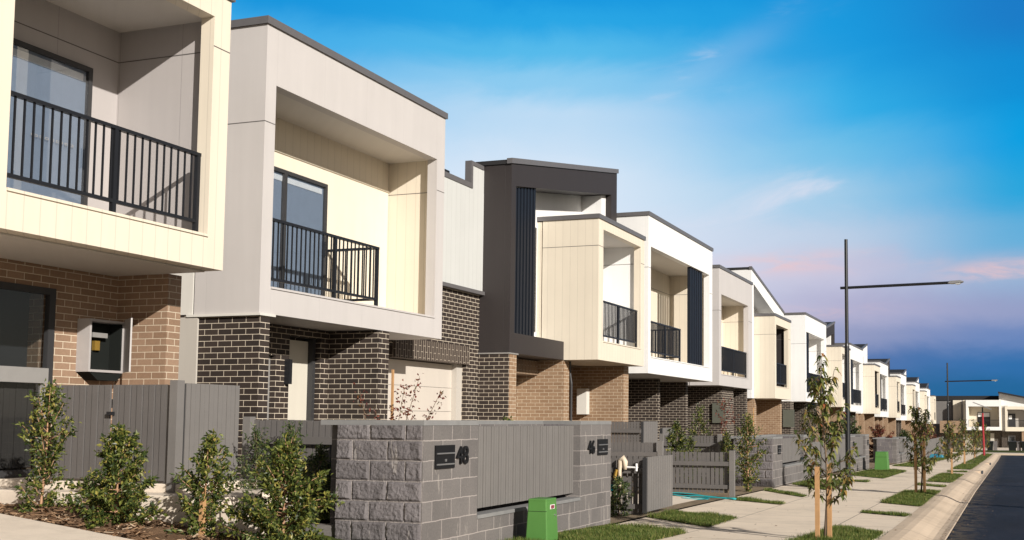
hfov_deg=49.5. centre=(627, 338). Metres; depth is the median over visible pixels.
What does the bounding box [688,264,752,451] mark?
townhouse
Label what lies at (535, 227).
window
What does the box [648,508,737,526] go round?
grass patch
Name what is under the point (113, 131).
townhouse
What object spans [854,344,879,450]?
townhouse
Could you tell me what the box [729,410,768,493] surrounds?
sapling
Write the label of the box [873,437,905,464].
block wall
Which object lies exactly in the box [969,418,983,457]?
street tree
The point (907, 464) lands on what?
grass patch
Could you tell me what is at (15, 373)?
window
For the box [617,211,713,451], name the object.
townhouse
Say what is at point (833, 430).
street tree
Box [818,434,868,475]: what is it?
block wall
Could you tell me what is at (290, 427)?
hedge plant
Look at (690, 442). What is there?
shrub
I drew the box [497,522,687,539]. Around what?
grass patch
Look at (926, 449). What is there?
block wall
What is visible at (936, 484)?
grass patch
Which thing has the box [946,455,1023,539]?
road
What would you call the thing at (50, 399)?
shrub
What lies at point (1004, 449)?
driveway
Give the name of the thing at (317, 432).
picket fence
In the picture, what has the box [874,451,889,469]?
service pillar
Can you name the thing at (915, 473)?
garden stake
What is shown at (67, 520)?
bark mulch
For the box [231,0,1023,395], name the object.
sky
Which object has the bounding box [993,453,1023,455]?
kerb
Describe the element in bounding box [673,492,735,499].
garden hose
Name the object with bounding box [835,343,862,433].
townhouse
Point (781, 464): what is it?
block wall
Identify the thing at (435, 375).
garage door
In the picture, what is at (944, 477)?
grass patch
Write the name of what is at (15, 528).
sloping driveway
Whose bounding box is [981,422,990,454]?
street tree
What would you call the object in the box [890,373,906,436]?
townhouse
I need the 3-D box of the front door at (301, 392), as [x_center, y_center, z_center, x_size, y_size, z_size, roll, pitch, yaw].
[-5.562,1.307,18.352,0.195,2.645,0.856,-1,-4,19]
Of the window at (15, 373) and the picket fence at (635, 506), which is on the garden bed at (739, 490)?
the picket fence at (635, 506)
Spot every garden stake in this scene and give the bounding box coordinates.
[198,488,206,537]
[390,370,393,419]
[815,467,819,538]
[827,464,831,536]
[914,437,917,491]
[922,435,925,491]
[951,448,952,473]
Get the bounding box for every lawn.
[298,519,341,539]
[955,450,1023,452]
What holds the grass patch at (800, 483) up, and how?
on the lawn soil
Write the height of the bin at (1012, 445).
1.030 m
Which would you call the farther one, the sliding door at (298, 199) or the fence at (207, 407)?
the sliding door at (298, 199)
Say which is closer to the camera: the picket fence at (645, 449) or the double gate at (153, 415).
the double gate at (153, 415)
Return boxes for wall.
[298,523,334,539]
[321,420,610,539]
[727,434,810,494]
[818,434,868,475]
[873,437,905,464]
[906,438,927,461]
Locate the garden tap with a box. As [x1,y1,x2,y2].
[613,455,637,509]
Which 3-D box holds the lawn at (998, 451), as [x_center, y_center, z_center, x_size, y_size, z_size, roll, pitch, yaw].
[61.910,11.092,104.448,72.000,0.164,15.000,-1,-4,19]
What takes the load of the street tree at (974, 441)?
on the lawn soil
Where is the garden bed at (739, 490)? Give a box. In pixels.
[561,447,966,531]
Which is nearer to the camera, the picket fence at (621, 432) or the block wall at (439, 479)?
the block wall at (439, 479)
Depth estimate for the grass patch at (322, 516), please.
11.76 m
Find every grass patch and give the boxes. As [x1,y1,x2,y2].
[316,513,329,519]
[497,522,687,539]
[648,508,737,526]
[730,495,784,503]
[763,487,806,496]
[782,523,887,539]
[792,479,842,489]
[836,478,870,481]
[851,468,905,477]
[860,509,911,515]
[879,488,940,505]
[892,460,937,466]
[917,482,946,486]
[926,472,963,481]
[928,453,956,459]
[947,469,968,471]
[953,462,979,468]
[966,453,991,462]
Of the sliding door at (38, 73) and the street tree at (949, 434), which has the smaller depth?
the sliding door at (38, 73)
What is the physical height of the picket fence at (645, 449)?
1.040 m
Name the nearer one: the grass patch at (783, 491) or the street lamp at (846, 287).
the grass patch at (783, 491)
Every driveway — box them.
[0,514,132,539]
[610,493,719,513]
[963,447,1021,450]
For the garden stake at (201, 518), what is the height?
0.670 m
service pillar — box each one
[526,497,557,539]
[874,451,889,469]
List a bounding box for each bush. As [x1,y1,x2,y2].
[837,416,861,433]
[868,423,894,457]
[898,428,918,441]
[910,424,936,438]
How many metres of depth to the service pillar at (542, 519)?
12.44 m
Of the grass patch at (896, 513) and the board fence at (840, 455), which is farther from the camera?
the board fence at (840, 455)
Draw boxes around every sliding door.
[6,38,92,205]
[270,166,327,295]
[977,412,989,426]
[1008,414,1015,426]
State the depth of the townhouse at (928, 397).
137.89 m
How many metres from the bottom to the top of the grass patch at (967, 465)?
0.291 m
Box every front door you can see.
[288,339,315,420]
[990,433,993,440]
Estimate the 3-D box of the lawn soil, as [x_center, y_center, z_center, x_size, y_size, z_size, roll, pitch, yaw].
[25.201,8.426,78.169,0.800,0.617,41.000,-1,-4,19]
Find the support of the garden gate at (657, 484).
on the grass patch at (703, 518)
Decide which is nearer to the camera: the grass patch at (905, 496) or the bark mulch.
the bark mulch
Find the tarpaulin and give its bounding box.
[929,454,943,457]
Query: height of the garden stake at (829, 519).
0.980 m
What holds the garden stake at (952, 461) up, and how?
on the lawn soil
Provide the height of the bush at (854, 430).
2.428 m
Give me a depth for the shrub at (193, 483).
10.69 m
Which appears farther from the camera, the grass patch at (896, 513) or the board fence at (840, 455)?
the board fence at (840, 455)
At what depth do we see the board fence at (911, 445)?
63.87 m
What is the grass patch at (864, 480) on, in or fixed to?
on the lawn soil
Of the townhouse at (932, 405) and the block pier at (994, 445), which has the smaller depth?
the block pier at (994, 445)
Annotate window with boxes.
[0,281,55,477]
[534,227,536,331]
[1008,436,1015,440]
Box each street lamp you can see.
[840,239,963,478]
[945,363,997,456]
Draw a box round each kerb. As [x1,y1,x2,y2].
[878,454,1000,539]
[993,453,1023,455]
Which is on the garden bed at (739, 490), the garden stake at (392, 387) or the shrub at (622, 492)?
the shrub at (622, 492)
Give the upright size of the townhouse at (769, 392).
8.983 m
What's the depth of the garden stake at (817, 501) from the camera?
13.46 m
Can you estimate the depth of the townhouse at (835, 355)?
65.93 m
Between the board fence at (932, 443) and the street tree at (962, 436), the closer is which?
the street tree at (962, 436)
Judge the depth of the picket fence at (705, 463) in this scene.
22.31 m
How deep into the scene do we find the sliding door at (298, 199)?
18.46 m
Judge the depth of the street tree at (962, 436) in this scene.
54.30 m
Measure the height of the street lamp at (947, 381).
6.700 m
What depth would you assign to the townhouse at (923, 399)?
128.72 m
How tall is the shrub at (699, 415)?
1.698 m
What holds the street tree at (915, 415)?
on the lawn soil
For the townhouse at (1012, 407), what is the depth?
147.71 m
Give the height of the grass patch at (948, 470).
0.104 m
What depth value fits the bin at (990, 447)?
120.69 m
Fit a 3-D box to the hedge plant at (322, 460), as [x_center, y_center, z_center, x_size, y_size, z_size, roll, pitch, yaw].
[-3.428,1.587,12.095,0.575,0.911,0.578,3,-5,-36]
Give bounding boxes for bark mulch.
[0,500,255,539]
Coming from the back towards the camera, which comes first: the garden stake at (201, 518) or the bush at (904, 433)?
the bush at (904, 433)
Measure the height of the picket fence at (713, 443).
1.310 m
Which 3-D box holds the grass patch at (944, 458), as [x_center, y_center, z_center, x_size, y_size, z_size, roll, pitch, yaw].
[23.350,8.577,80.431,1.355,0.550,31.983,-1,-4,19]
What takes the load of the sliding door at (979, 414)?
in the townhouse at (963, 408)
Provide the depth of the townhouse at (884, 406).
89.70 m
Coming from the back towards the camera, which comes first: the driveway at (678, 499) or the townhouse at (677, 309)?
the townhouse at (677, 309)
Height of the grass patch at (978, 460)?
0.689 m
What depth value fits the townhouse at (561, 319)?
27.23 m
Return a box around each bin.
[986,441,993,449]
[1008,441,1016,450]
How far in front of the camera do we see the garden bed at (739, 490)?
23.00 m
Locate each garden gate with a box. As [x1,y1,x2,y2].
[640,421,657,450]
[642,455,672,512]
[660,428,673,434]
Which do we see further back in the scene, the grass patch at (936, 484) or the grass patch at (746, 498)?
the grass patch at (936, 484)
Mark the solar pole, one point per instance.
(982, 429)
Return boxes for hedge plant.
[230,422,286,490]
[258,420,321,487]
[298,443,330,516]
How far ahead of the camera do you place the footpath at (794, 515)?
18.94 m
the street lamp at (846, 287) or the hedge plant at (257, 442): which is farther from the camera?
the street lamp at (846, 287)
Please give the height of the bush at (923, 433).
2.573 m
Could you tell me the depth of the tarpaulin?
74.94 m
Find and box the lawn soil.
[966,454,988,462]
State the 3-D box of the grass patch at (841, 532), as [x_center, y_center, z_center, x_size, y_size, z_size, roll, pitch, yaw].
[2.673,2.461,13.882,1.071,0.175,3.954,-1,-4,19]
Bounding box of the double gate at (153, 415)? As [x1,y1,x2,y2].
[52,380,184,492]
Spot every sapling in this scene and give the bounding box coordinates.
[353,373,445,419]
[715,398,739,437]
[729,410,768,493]
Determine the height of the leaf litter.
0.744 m
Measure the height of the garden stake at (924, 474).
1.350 m
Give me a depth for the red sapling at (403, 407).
14.22 m
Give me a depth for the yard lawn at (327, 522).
11.09 m
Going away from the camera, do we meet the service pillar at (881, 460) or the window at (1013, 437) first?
the service pillar at (881, 460)
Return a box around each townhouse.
[0,0,235,477]
[173,15,484,475]
[476,158,645,441]
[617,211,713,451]
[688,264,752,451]
[727,266,790,434]
[782,312,826,441]
[816,321,850,441]
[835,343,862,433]
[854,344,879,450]
[867,358,900,436]
[867,361,888,436]
[890,369,915,433]
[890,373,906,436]
[906,377,926,436]
[906,381,919,433]
[920,383,935,436]
[920,388,929,424]
[933,396,1001,447]
[998,392,1023,447]
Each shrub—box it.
[11,378,81,512]
[58,421,167,528]
[163,429,239,539]
[213,430,344,539]
[610,475,634,521]
[665,418,687,460]
[675,435,701,479]
[686,403,712,448]
[714,427,740,480]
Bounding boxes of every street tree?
[790,353,858,535]
[901,404,945,491]
[939,420,963,472]
[956,419,972,463]
[967,429,981,460]
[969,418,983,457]
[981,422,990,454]
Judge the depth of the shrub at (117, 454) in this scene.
10.86 m
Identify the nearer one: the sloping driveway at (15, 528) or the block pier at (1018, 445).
the sloping driveway at (15, 528)
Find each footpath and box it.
[615,453,990,539]
[953,452,1023,453]
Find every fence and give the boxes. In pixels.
[181,383,239,481]
[241,417,331,513]
[610,456,643,513]
[611,421,640,450]
[611,441,663,479]
[621,450,734,497]
[659,434,723,484]
[811,439,844,475]
[906,440,918,461]
[928,436,943,457]
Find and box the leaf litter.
[652,468,997,539]
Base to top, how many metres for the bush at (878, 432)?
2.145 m
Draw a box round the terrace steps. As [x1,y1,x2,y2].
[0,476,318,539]
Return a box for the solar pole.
[973,402,990,455]
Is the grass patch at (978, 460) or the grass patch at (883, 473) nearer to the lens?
the grass patch at (883, 473)
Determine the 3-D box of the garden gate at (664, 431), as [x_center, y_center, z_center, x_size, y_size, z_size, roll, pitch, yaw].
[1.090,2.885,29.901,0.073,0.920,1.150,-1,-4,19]
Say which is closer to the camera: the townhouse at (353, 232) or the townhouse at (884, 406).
the townhouse at (353, 232)
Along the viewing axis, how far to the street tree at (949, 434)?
37.85 m
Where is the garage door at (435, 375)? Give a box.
[387,359,451,419]
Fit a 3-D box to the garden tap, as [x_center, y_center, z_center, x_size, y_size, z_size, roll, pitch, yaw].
[-0.024,2.291,17.360,0.399,0.898,0.098,-1,-4,11]
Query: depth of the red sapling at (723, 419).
32.38 m
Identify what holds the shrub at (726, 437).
on the garden bed at (739, 490)
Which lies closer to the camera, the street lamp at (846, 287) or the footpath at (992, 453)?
the street lamp at (846, 287)
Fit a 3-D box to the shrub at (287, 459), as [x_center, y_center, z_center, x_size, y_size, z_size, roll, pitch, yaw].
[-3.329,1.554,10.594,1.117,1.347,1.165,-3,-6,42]
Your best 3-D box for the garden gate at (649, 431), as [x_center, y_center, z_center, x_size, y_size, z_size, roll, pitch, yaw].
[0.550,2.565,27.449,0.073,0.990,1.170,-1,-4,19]
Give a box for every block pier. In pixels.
[993,441,996,449]
[1017,441,1020,450]
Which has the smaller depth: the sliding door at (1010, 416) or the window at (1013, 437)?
the window at (1013, 437)
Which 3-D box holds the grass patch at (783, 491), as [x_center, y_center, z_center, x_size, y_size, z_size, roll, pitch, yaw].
[3.453,3.366,24.292,0.436,0.102,2.977,1,-4,-11]

